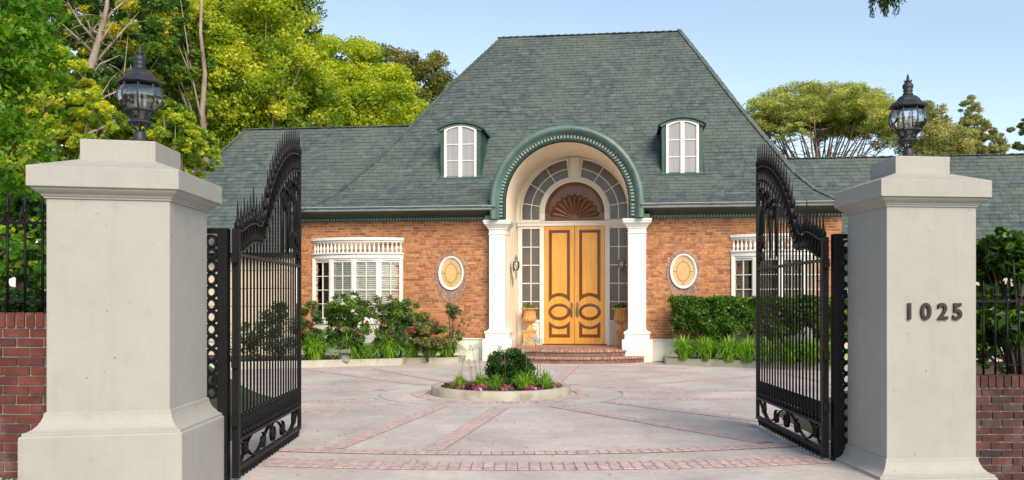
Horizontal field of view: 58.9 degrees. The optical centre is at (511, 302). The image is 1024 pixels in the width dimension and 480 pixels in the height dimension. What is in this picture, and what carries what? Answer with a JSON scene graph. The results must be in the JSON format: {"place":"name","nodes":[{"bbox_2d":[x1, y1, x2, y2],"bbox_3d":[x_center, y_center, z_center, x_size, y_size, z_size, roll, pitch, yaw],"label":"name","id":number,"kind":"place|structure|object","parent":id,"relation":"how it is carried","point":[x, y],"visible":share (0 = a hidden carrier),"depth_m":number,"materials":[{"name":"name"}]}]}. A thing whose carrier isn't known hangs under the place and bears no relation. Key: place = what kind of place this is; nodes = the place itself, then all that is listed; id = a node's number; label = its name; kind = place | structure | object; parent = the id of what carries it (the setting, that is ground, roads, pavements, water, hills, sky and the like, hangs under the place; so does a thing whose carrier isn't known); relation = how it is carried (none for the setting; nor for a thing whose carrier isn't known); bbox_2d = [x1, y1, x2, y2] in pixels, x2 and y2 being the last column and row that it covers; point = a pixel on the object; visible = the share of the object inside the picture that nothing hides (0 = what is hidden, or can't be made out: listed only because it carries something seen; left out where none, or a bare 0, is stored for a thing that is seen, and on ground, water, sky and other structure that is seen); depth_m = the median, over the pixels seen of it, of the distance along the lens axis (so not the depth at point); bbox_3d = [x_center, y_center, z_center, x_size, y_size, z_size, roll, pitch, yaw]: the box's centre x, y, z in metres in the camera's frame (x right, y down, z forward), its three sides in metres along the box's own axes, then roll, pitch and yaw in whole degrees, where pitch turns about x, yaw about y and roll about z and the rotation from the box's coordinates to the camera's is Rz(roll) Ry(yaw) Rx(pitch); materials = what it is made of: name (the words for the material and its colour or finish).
{"place":"outdoors","nodes":[
{"label":"outdoors","id":0,"kind":"place"},
{"bbox_2d":[0,303,1003,479],"bbox_3d":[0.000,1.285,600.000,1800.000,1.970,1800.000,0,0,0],"label":"ground","id":1,"kind":"structure","parent":0,"point":[805,424],"depth_m":11.56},
{"bbox_2d":[0,312,46,477],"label":"brick wall","id":2,"kind":"structure","parent":1,"relation":"on","point":[23,372],"depth_m":7.25,"materials":[{"name":"red brick"}]},
{"bbox_2d":[0,192,46,312],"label":"iron fence","id":3,"kind":"object","parent":2,"relation":"on","point":[7,217],"visible":0.48,"depth_m":7.37,"materials":[{"name":"black metal"}]},
{"bbox_2d":[0,193,46,290],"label":"shrub","id":4,"kind":"object","parent":1,"relation":"on","point":[33,281],"visible":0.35,"depth_m":11.77,"materials":[{"name":"green plant"}]},
{"bbox_2d":[0,286,46,311],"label":"ivy","id":5,"kind":"object","parent":1,"relation":"on","point":[17,294],"visible":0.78,"depth_m":7.97,"materials":[{"name":"green plant"}]},
{"bbox_2d":[0,145,46,295],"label":"shrub","id":6,"kind":"object","parent":1,"relation":"on","point":[20,151],"visible":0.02,"depth_m":14.45,"materials":[{"name":"green plant"}]},
{"bbox_2d":[0,0,77,277],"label":"sycamore tree","id":7,"kind":"object","parent":1,"relation":"on","point":[24,28],"visible":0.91,"depth_m":10.95,"materials":[{"name":"green plant"}]},
{"bbox_2d":[0,42,128,163],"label":"broadleaf tree","id":8,"kind":"object","parent":1,"relation":"on","point":[85,102],"visible":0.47,"depth_m":18.71,"materials":[{"name":"green plant"}]},
{"bbox_2d":[0,0,132,291],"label":"evergreen tree","id":9,"kind":"object","parent":1,"relation":"on","point":[94,3],"visible":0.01,"depth_m":50.88,"materials":[{"name":"green plant"}]},
{"bbox_2d":[11,0,177,139],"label":"broadleaf tree","id":10,"kind":"object","parent":1,"relation":"on","point":[128,44],"visible":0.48,"depth_m":28.54,"materials":[{"name":"green plant"}]},
{"bbox_2d":[61,0,143,139],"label":"bare tree","id":11,"kind":"object","parent":1,"relation":"on","point":[93,60],"visible":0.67,"depth_m":24.94,"materials":[{"name":"brown plant"}]},
{"bbox_2d":[18,139,223,479],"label":"gate pillar","id":12,"kind":"structure","parent":1,"relation":"on","point":[127,398],"depth_m":7.01,"materials":[{"name":"paint"}]},
{"bbox_2d":[116,45,162,140],"bbox_3d":[-3.060,-1.704,7.455,0.337,0.838,0.337,0,0,5],"label":"pillar lantern","id":13,"kind":"object","parent":12,"relation":"on","point":[139,75],"visible":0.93,"depth_m":7.42,"materials":[{"name":"black metal"},{"name":"glass"}]},
{"bbox_2d":[97,99,222,178],"bbox_3d":[-7.814,-1.344,19.988,2.883,6.223,2.147,0,0,0],"label":"broadleaf tree","id":14,"kind":"object","parent":1,"relation":"on","point":[189,145],"visible":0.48,"depth_m":19.71,"materials":[{"name":"green plant"}]},
{"bbox_2d":[134,0,215,172],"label":"broadleaf tree","id":15,"kind":"object","parent":1,"relation":"on","point":[192,68],"visible":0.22,"depth_m":32.54,"materials":[{"name":"green plant"}]},
{"bbox_2d":[98,0,343,133],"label":"evergreen tree","id":16,"kind":"object","parent":1,"relation":"on","point":[178,99],"visible":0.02,"depth_m":47.74,"materials":[{"name":"green plant"}]},
{"bbox_2d":[162,0,346,174],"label":"broadleaf tree","id":17,"kind":"object","parent":1,"relation":"on","point":[260,54],"visible":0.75,"depth_m":35.24,"materials":[{"name":"green plant"}]},
{"bbox_2d":[209,357,405,368],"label":"bed kerb","id":18,"kind":"structure","parent":1,"relation":"on","point":[352,362],"depth_m":22.61,"materials":[{"name":"concrete"}]},
{"bbox_2d":[207,354,459,361],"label":"bed soil","id":19,"kind":"structure","parent":1,"relation":"on","point":[303,357],"depth_m":24.35,"materials":[{"name":"brown soil"}]},
{"bbox_2d":[230,301,302,360],"bbox_3d":[-6.144,0.752,22.613,1.902,1.619,1.217,0,0,0],"label":"shrub","id":20,"kind":"object","parent":19,"relation":"on","point":[268,334],"visible":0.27,"depth_m":22.54,"materials":[{"name":"green plant"}]},
{"bbox_2d":[284,330,336,359],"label":"grass clump","id":21,"kind":"object","parent":19,"relation":"on","point":[316,350],"visible":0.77,"depth_m":22.55,"materials":[{"name":"green plant"}]},
{"bbox_2d":[294,299,332,359],"bbox_3d":[-5.027,0.738,22.994,1.091,1.636,1.011,0,0,0],"label":"rose bush","id":22,"kind":"object","parent":19,"relation":"on","point":[307,325],"visible":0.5,"depth_m":22.91,"materials":[{"name":"green plant"}]},
{"bbox_2d":[327,348,352,362],"bbox_3d":[-4.315,1.331,22.741,0.612,0.378,0.308,0,0,6],"label":"stone bench","id":23,"kind":"object","parent":19,"relation":"on","point":[344,358],"visible":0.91,"depth_m":22.63,"materials":[{"name":"grey stone"}]},
{"bbox_2d":[325,325,366,348],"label":"rose bush","id":24,"kind":"object","parent":19,"relation":"on","point":[333,335],"visible":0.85,"depth_m":22.76,"materials":[{"name":"green plant"}]},
{"bbox_2d":[323,290,372,335],"bbox_3d":[-4.223,0.614,23.328,1.259,1.883,1.388,0,0,-12],"label":"leafy bush","id":25,"kind":"object","parent":19,"relation":"on","point":[350,320],"visible":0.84,"depth_m":23.15,"materials":[{"name":"green plant"}]},
{"bbox_2d":[322,332,374,359],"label":"grass clump","id":26,"kind":"object","parent":19,"relation":"on","point":[355,351],"visible":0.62,"depth_m":22.79,"materials":[{"name":"green plant"}]},
{"bbox_2d":[358,342,383,358],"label":"grass clump","id":27,"kind":"object","parent":19,"relation":"on","point":[365,354],"visible":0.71,"depth_m":23.05,"materials":[{"name":"green plant"}]},
{"bbox_2d":[370,340,378,358],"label":"clump","id":28,"kind":"object","parent":19,"relation":"on","point":[375,346],"visible":0.4,"depth_m":23.53,"materials":[{"name":"green plant"}]},
{"bbox_2d":[363,295,413,358],"bbox_3d":[-3.321,0.675,23.640,1.337,1.757,1.158,0,0,-27],"label":"rose bush","id":29,"kind":"object","parent":19,"relation":"on","point":[384,318],"visible":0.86,"depth_m":23.41,"materials":[{"name":"green plant"}]},
{"bbox_2d":[368,327,413,364],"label":"grass clump","id":30,"kind":"object","parent":19,"relation":"on","point":[389,348],"visible":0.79,"depth_m":23.16,"materials":[{"name":"green plant"}]},
{"bbox_2d":[373,326,412,347],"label":"rose bush","id":31,"kind":"object","parent":19,"relation":"on","point":[396,337],"visible":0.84,"depth_m":23.15,"materials":[{"name":"green plant"}]},
{"bbox_2d":[374,298,424,357],"bbox_3d":[-2.934,0.718,23.787,1.253,1.669,1.255,0,0,20],"label":"leafy bush","id":32,"kind":"object","parent":19,"relation":"on","point":[407,303],"visible":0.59,"depth_m":23.56,"materials":[{"name":"green plant"}]},
{"bbox_2d":[396,337,426,359],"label":"grass clump","id":33,"kind":"object","parent":19,"relation":"on","point":[410,351],"visible":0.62,"depth_m":23.84,"materials":[{"name":"green plant"}]},
{"bbox_2d":[405,310,453,361],"bbox_3d":[-2.152,0.881,23.583,1.326,1.346,0.995,0,0,0],"label":"rose bush","id":34,"kind":"object","parent":19,"relation":"on","point":[426,328],"visible":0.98,"depth_m":23.45,"materials":[{"name":"green plant"}]},
{"bbox_2d":[413,336,447,361],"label":"grass clump","id":35,"kind":"object","parent":19,"relation":"on","point":[431,350],"visible":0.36,"depth_m":23.91,"materials":[{"name":"green plant"}]},
{"bbox_2d":[432,331,471,358],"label":"grass clump","id":36,"kind":"object","parent":19,"relation":"on","point":[447,349],"visible":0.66,"depth_m":23.96,"materials":[{"name":"green plant"}]},
{"bbox_2d":[445,303,469,356],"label":"rose bush","id":37,"kind":"object","parent":19,"relation":"on","point":[453,310],"visible":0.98,"depth_m":23.96,"materials":[{"name":"green plant"}]},
{"bbox_2d":[301,34,428,126],"bbox_3d":[-6.468,-5.025,40.117,5.839,13.618,5.049,0,0,0],"label":"broadleaf tree","id":38,"kind":"object","parent":1,"relation":"on","point":[368,89],"visible":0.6,"depth_m":38.83,"materials":[{"name":"green plant"}]},
{"bbox_2d":[375,42,457,124],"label":"oak tree","id":39,"kind":"object","parent":1,"relation":"on","point":[433,87],"visible":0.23,"depth_m":54.89,"materials":[{"name":"green plant"}]},
{"bbox_2d":[406,355,464,362],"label":"bed kerb","id":40,"kind":"structure","parent":1,"relation":"on","point":[457,359],"depth_m":23.84,"materials":[{"name":"concrete"}]},
{"bbox_2d":[193,29,1023,361],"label":"brick house","id":41,"kind":"structure","parent":1,"relation":"on","point":[567,169],"depth_m":26.21,"materials":[{"name":"brick"}]},
{"bbox_2d":[311,237,403,354],"bbox_3d":[-4.395,-0.110,25.576,2.724,3.420,0.650,0,0,4],"label":"bow window","id":42,"kind":"structure","parent":41,"relation":"in","point":[367,273],"depth_m":25.49,"materials":[{"name":"white paint"}]},
{"bbox_2d":[435,253,466,302],"bbox_3d":[-1.711,-0.675,25.393,0.920,1.430,0.105,0,0,7],"label":"oval window","id":43,"kind":"structure","parent":41,"relation":"in","point":[450,270],"depth_m":25.38,"materials":[{"name":"beige glass"}]},
{"bbox_2d":[510,254,519,286],"bbox_3d":[0.083,-0.902,25.658,0.280,0.946,0.210,0,0,7],"label":"wall lantern","id":44,"kind":"object","parent":41,"relation":"attached to","point":[517,265],"depth_m":25.64,"materials":[{"name":"grey metal"}]},
{"bbox_2d":[545,226,573,343],"bbox_3d":[1.409,-0.525,26.999,0.890,3.510,0.175,0,0,7],"label":"door","id":45,"kind":"structure","parent":41,"relation":"in","point":[559,240],"depth_m":27.01,"materials":[{"name":"yellow wood"}]},
{"bbox_2d":[575,225,604,343],"bbox_3d":[2.305,-0.525,26.889,0.890,3.510,0.175,0,0,7],"label":"door","id":46,"kind":"structure","parent":41,"relation":"in","point":[589,240],"depth_m":26.90,"materials":[{"name":"yellow wood"}]},
{"bbox_2d":[618,253,627,285],"bbox_3d":[3.151,-0.942,25.785,0.280,0.946,0.210,0,0,7],"label":"wall lantern","id":47,"kind":"object","parent":41,"relation":"attached to","point":[621,259],"depth_m":25.77,"materials":[{"name":"grey metal"}]},
{"bbox_2d":[666,250,699,295],"bbox_3d":[4.651,-0.701,24.611,0.920,1.430,0.105,0,0,7],"label":"oval window","id":48,"kind":"structure","parent":41,"relation":"in","point":[683,268],"depth_m":24.61,"materials":[{"name":"beige glass"}]},
{"bbox_2d":[730,233,819,358],"bbox_3d":[7.102,-0.110,24.163,2.532,3.420,0.647,0,0,10],"label":"bow window","id":49,"kind":"structure","parent":41,"relation":"in","point":[736,255],"depth_m":24.16,"materials":[{"name":"white paint"}]},
{"bbox_2d":[664,355,847,370],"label":"bed kerb","id":50,"kind":"structure","parent":1,"relation":"on","point":[697,362],"depth_m":22.68,"materials":[{"name":"concrete"}]},
{"bbox_2d":[742,79,904,157],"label":"stone pine","id":51,"kind":"object","parent":1,"relation":"on","point":[844,111],"visible":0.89,"depth_m":53.28,"materials":[{"name":"green plant"}]},
{"bbox_2d":[765,428,895,479],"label":"kerb","id":52,"kind":"structure","parent":1,"relation":"on","point":[830,455],"depth_m":9.61,"materials":[{"name":"concrete"}]},
{"bbox_2d":[670,357,1002,373],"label":"bed soil","id":53,"kind":"structure","parent":1,"relation":"on","point":[979,369],"depth_m":21.45,"materials":[{"name":"brown soil"}]},
{"bbox_2d":[660,334,699,361],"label":"grass clump","id":54,"kind":"object","parent":53,"relation":"on","point":[682,346],"visible":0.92,"depth_m":23.11,"materials":[{"name":"green plant"}]},
{"bbox_2d":[683,334,722,360],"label":"grass clump","id":55,"kind":"object","parent":53,"relation":"on","point":[703,347],"visible":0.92,"depth_m":22.81,"materials":[{"name":"green plant"}]},
{"bbox_2d":[704,334,745,366],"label":"grass clump","id":56,"kind":"object","parent":53,"relation":"on","point":[725,354],"visible":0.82,"depth_m":22.49,"materials":[{"name":"green plant"}]},
{"bbox_2d":[723,335,760,362],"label":"grass clump","id":57,"kind":"object","parent":53,"relation":"on","point":[747,346],"visible":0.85,"depth_m":22.26,"materials":[{"name":"green plant"}]},
{"bbox_2d":[667,294,847,361],"bbox_3d":[7.040,0.687,22.959,6.125,1.836,1.348,0,0,22],"label":"hedge","id":58,"kind":"object","parent":53,"relation":"on","point":[736,314],"visible":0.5,"depth_m":23.23,"materials":[{"name":"green plant"}]},
{"bbox_2d":[742,336,785,363],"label":"grass clump","id":59,"kind":"object","parent":53,"relation":"on","point":[768,350],"visible":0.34,"depth_m":21.95,"materials":[{"name":"green plant"}]},
{"bbox_2d":[760,336,808,363],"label":"grass clump","id":60,"kind":"object","parent":53,"relation":"on","point":[788,351],"visible":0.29,"depth_m":21.68,"materials":[{"name":"green plant"}]},
{"bbox_2d":[797,337,829,364],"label":"grass clump","id":61,"kind":"object","parent":53,"relation":"on","point":[808,351],"visible":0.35,"depth_m":21.46,"materials":[{"name":"green plant"}]},
{"bbox_2d":[801,339,847,365],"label":"grass clump","id":62,"kind":"object","parent":53,"relation":"on","point":[830,353],"visible":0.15,"depth_m":21.23,"materials":[{"name":"green plant"}]},
{"bbox_2d":[868,0,906,17],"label":"pepper tree","id":63,"kind":"object","parent":1,"relation":"on","point":[885,8],"visible":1,"depth_m":11.97,"materials":[{"name":"green plant"}]},
{"bbox_2d":[830,156,997,479],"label":"gate pillar","id":64,"kind":"structure","parent":1,"relation":"on","point":[912,382],"depth_m":8.31,"materials":[{"name":"paint"}]},
{"bbox_2d":[888,74,927,155],"bbox_3d":[3.814,-1.784,8.735,0.337,0.838,0.337,0,0,16],"label":"pillar lantern","id":65,"kind":"object","parent":64,"relation":"on","point":[908,100],"visible":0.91,"depth_m":8.70,"materials":[{"name":"paint"}]},
{"bbox_2d":[907,303,962,319],"bbox_3d":[3.864,0.081,8.283,0.522,0.154,0.021,0,0,-6],"label":"house number","id":66,"kind":"object","parent":64,"relation":"attached to","point":[929,311],"visible":1,"depth_m":8.28,"materials":[{"name":"grey metal"}]},
{"bbox_2d":[889,99,980,154],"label":"conifer tree","id":67,"kind":"object","parent":1,"relation":"on","point":[941,136],"visible":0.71,"depth_m":45.17,"materials":[{"name":"green plant"}]},
{"bbox_2d":[957,94,1018,154],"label":"conifer tree","id":68,"kind":"object","parent":1,"relation":"on","point":[970,120],"visible":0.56,"depth_m":47.65,"materials":[{"name":"green plant"}]},
{"bbox_2d":[976,276,1012,373],"bbox_3d":[7.101,0.239,12.806,2.104,2.518,1.236,0,0,-10],"label":"shrub","id":69,"kind":"object","parent":1,"relation":"on","point":[989,350],"visible":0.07,"depth_m":12.64,"materials":[{"name":"green plant"}]},
{"bbox_2d":[976,227,1023,373],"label":"camellia","id":70,"kind":"object","parent":1,"relation":"on","point":[1000,254],"visible":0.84,"depth_m":10.21,"materials":[{"name":"green plant"}]},
{"bbox_2d":[976,374,1023,479],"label":"brick wall","id":71,"kind":"structure","parent":1,"relation":"on","point":[1000,426],"depth_m":8.80,"materials":[{"name":"red brick"}]},
{"bbox_2d":[976,280,1023,374],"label":"iron fence","id":72,"kind":"object","parent":71,"relation":"on","point":[995,301],"visible":0.65,"depth_m":8.92,"materials":[{"name":"black metal"}]},
{"bbox_2d":[1005,118,1023,150],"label":"conifer tree","id":73,"kind":"object","parent":1,"relation":"on","point":[1017,145],"visible":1,"depth_m":40.05,"materials":[{"name":"green plant"}]},
{"bbox_2d":[9,0,1023,302],"label":"sky","id":74,"kind":"structure","parent":0,"point":[951,51],"materials":[{"name":"blue"}]},
{"bbox_2d":[230,360,874,479],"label":"driveway","id":75,"kind":"structure","parent":0,"point":[608,433],"depth_m":11.32,"materials":[{"name":"grey stone"}]},
{"bbox_2d":[207,228,229,479],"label":"gate post","id":76,"kind":"object","parent":75,"relation":"on","point":[220,379],"visible":0.85,"depth_m":8.05,"materials":[{"name":"black metal"}]},
{"bbox_2d":[231,130,301,478],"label":"iron gate","id":77,"kind":"structure","parent":76,"relation":"attached to","point":[252,225],"depth_m":9.28,"materials":[{"name":"black metal"}]},
{"bbox_2d":[431,379,570,400],"bbox_3d":[-0.190,1.550,15.920,2.450,0.200,2.450,0,0,0],"label":"round planter","id":78,"kind":"object","parent":75,"relation":"on","point":[438,390],"visible":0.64,"depth_m":14.88,"materials":[{"name":"concrete"}]},
{"bbox_2d":[488,345,644,363],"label":"entrance steps","id":79,"kind":"structure","parent":75,"relation":"on","point":[578,354],"depth_m":24.11,"materials":[{"name":"brick"}]},
{"bbox_2d":[521,308,538,344],"bbox_3d":[0.520,0.711,26.783,0.538,1.109,0.532,0,0,7],"label":"stone urn","id":80,"kind":"object","parent":79,"relation":"on","point":[529,318],"visible":0.91,"depth_m":26.62,"materials":[{"name":"stone"}]},
{"bbox_2d":[524,303,535,307],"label":"urn plant","id":81,"kind":"object","parent":80,"relation":"in","point":[529,306],"visible":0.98,"depth_m":26.66,"materials":[{"name":"green plant"}]},
{"bbox_2d":[612,308,627,345],"bbox_3d":[3.155,0.711,26.288,0.538,1.109,0.532,0,0,7],"label":"stone urn","id":82,"kind":"object","parent":79,"relation":"on","point":[620,317],"visible":0.92,"depth_m":26.14,"materials":[{"name":"beige stone"}]},
{"bbox_2d":[614,303,625,307],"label":"urn plant","id":83,"kind":"object","parent":82,"relation":"in","point":[621,305],"visible":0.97,"depth_m":26.21,"materials":[{"name":"green plant"}]},
{"bbox_2d":[831,234,847,460],"bbox_3d":[3.342,0.480,9.170,0.205,2.340,0.090,0,0,0],"label":"gate post","id":84,"kind":"object","parent":75,"relation":"on","point":[839,340],"visible":0.69,"depth_m":9.12,"materials":[{"name":"black metal"}]},
{"bbox_2d":[755,143,829,457],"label":"iron gate","id":85,"kind":"structure","parent":84,"relation":"attached to","point":[809,236],"depth_m":10.39,"materials":[{"name":"black metal"}]},
{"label":"planter soil","id":86,"kind":"structure","parent":75,"relation":"on","visible":0},
{"bbox_2d":[447,372,471,388],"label":"lily clump","id":87,"kind":"object","parent":86,"relation":"on","point":[459,382],"visible":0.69,"depth_m":15.55,"materials":[{"name":"green plant"}]},
{"bbox_2d":[468,344,476,382],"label":"flower stalk","id":88,"kind":"object","parent":86,"relation":"on","point":[473,355],"visible":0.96,"depth_m":15.90,"materials":[{"name":"beige plant"}]},
{"bbox_2d":[475,342,482,383],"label":"flower stalk","id":89,"kind":"object","parent":86,"relation":"on","point":[479,353],"visible":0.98,"depth_m":15.90,"materials":[{"name":"beige plant"}]},
{"bbox_2d":[470,370,488,385],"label":"lily clump","id":90,"kind":"object","parent":86,"relation":"on","point":[483,377],"visible":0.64,"depth_m":15.96,"materials":[{"name":"green plant"}]},
{"bbox_2d":[479,374,509,390],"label":"lily clump","id":91,"kind":"object","parent":86,"relation":"on","point":[495,383],"visible":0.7,"depth_m":15.28,"materials":[{"name":"green plant"}]},
{"bbox_2d":[442,380,560,390],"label":"pansies","id":92,"kind":"object","parent":86,"relation":"on","point":[468,387],"visible":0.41,"depth_m":15.39,"materials":[{"name":"pink plant"}]},
{"bbox_2d":[441,381,561,390],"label":"pansy foliage","id":93,"kind":"object","parent":86,"relation":"on","point":[514,388],"visible":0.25,"depth_m":15.42,"materials":[{"name":"green plant"}]},
{"bbox_2d":[483,347,536,386],"bbox_3d":[-0.039,1.203,16.114,0.971,0.825,0.890,0,0,0],"label":"boxwood ball","id":94,"kind":"object","parent":86,"relation":"on","point":[514,363],"visible":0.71,"depth_m":15.96,"materials":[{"name":"green plant"}]},
{"bbox_2d":[508,368,535,388],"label":"lily clump","id":95,"kind":"object","parent":86,"relation":"on","point":[520,381],"visible":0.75,"depth_m":15.40,"materials":[{"name":"green plant"}]},
{"bbox_2d":[523,338,530,365],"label":"flower stalk","id":96,"kind":"object","parent":86,"relation":"on","point":[525,343],"visible":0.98,"depth_m":15.50,"materials":[{"name":"beige plant"}]},
{"bbox_2d":[528,366,539,386],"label":"lily clump","id":97,"kind":"object","parent":86,"relation":"on","point":[532,378],"visible":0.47,"depth_m":15.83,"materials":[{"name":"green plant"}]},
{"bbox_2d":[530,335,538,386],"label":"flower stalk","id":98,"kind":"object","parent":86,"relation":"on","point":[536,352],"visible":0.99,"depth_m":15.60,"materials":[{"name":"beige plant"}]},
{"bbox_2d":[536,337,543,385],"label":"flower stalk","id":99,"kind":"object","parent":86,"relation":"on","point":[539,343],"visible":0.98,"depth_m":15.70,"materials":[{"name":"beige plant"}]},
{"bbox_2d":[534,370,561,388],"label":"lily clump","id":100,"kind":"object","parent":86,"relation":"on","point":[545,381],"visible":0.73,"depth_m":15.43,"materials":[{"name":"green plant"}]}
]}

